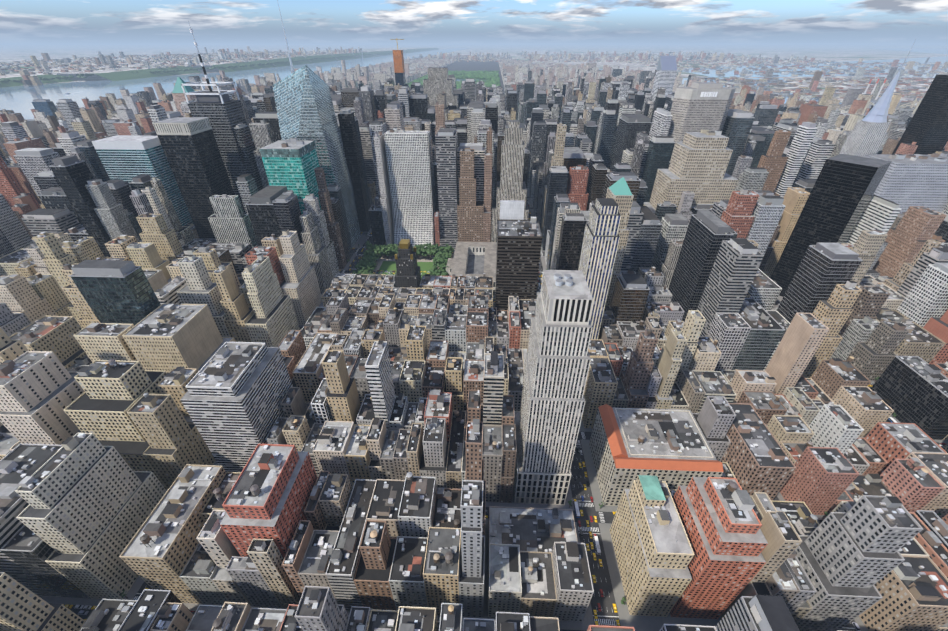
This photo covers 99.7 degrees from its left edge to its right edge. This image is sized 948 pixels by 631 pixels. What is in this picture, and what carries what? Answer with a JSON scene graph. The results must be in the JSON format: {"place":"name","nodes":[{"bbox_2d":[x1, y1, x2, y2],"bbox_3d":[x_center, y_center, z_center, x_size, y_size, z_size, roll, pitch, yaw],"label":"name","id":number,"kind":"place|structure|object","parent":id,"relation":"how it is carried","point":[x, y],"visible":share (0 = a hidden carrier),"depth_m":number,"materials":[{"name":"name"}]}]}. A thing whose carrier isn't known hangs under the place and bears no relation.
{"place":"outdoors","nodes":[
{"label":"outdoors","id":0,"kind":"place"},
{"bbox_2d":[0,48,467,118],"bbox_3d":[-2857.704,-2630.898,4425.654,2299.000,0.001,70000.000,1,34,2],"label":"river","id":1,"kind":"structure","parent":0,"point":[18,99],"depth_m":3622.04,"materials":[{"name":"blue liquid"}]},
{"bbox_2d":[0,45,947,109],"bbox_3d":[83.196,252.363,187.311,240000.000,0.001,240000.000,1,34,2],"label":"ground","id":2,"kind":"structure","parent":0,"point":[20,53],"depth_m":19398.30,"materials":[{"name":"grey"}]},
{"bbox_2d":[0,47,438,87],"bbox_3d":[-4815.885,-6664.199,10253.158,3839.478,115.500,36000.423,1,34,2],"label":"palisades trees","id":3,"kind":"object","parent":2,"relation":"on","point":[11,79],"visible":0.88,"depth_m":5234.52,"materials":[{"name":"green plant"}]},
{"bbox_2d":[0,46,947,114],"bbox_3d":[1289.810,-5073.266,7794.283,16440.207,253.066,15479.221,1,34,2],"label":"distant buildings","id":4,"kind":"structure","parent":2,"relation":"on","point":[848,96],"depth_m":5535.52,"materials":[{"name":"paint"}]},
{"bbox_2d":[0,0,947,44],"label":"sky","id":5,"kind":"structure","parent":0,"point":[22,22],"materials":[{"name":"blue"}]},
{"bbox_2d":[64,56,944,630],"bbox_3d":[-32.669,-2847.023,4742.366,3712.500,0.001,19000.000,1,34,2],"label":"island ground","id":6,"kind":"structure","parent":0,"point":[604,584],"depth_m":318.43,"materials":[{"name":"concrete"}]},
{"bbox_2d":[105,58,763,109],"bbox_3d":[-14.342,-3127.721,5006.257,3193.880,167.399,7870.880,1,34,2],"label":"buildings","id":7,"kind":"structure","parent":6,"relation":"on","point":[515,71],"depth_m":3265.93,"materials":[{"name":"paint"}]},
{"bbox_2d":[406,70,500,88],"bbox_3d":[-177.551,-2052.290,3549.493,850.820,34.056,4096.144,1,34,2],"label":"central park trees","id":8,"kind":"object","parent":6,"relation":"on","point":[491,77],"visible":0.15,"depth_m":4269.30,"materials":[{"name":"green plant"}]},
{"bbox_2d":[0,101,947,630],"bbox_3d":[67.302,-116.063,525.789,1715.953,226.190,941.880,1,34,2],"label":"buildings","id":9,"kind":"structure","parent":6,"relation":"on","point":[128,309],"depth_m":369.39,"materials":[{"name":"paint"}]},
{"bbox_2d":[0,75,947,238],"bbox_3d":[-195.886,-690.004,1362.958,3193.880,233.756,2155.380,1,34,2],"label":"buildings","id":10,"kind":"structure","parent":6,"relation":"on","point":[540,112],"depth_m":1045.65,"materials":[{"name":"paint"}]},
{"bbox_2d":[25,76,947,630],"bbox_3d":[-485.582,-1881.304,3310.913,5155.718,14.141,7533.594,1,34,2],"label":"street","id":11,"kind":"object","parent":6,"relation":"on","point":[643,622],"depth_m":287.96,"materials":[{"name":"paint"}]},
{"bbox_2d":[91,0,947,621],"bbox_3d":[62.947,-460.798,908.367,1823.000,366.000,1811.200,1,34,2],"label":"skyscrapers","id":12,"kind":"structure","parent":6,"relation":"on","point":[697,544],"depth_m":334.38,"materials":[{"name":"paint"}]},
{"bbox_2d":[119,233,945,630],"bbox_3d":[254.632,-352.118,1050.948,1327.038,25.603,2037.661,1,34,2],"label":"trees","id":13,"kind":"object","parent":6,"relation":"on","point":[367,263],"visible":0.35,"depth_m":670.57,"materials":[{"name":"green plant"}]},
{"bbox_2d":[361,50,921,116],"bbox_3d":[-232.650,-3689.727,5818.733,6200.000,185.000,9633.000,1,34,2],"label":"bridges","id":14,"kind":"structure","parent":6,"relation":"on","point":[915,109],"depth_m":1779.17,"materials":[{"name":"paint"}]},
{"bbox_2d":[622,68,708,76],"bbox_3d":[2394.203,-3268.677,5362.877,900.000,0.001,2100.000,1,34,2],"label":"river","id":15,"kind":"structure","parent":0,"point":[684,74],"depth_m":5074.53,"materials":[{"name":"liquid"}]},
{"bbox_2d":[682,78,893,114],"bbox_3d":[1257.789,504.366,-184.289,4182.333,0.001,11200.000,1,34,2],"label":"river water","id":16,"kind":"structure","parent":0,"point":[785,97],"depth_m":3901.92,"materials":[{"name":"blue liquid"}]},
{"bbox_2d":[677,48,947,77],"bbox_3d":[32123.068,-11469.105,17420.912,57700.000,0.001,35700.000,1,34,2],"label":"sound water","id":17,"kind":"structure","parent":0,"point":[942,60],"depth_m":6102.46,"materials":[{"name":"blue liquid"}]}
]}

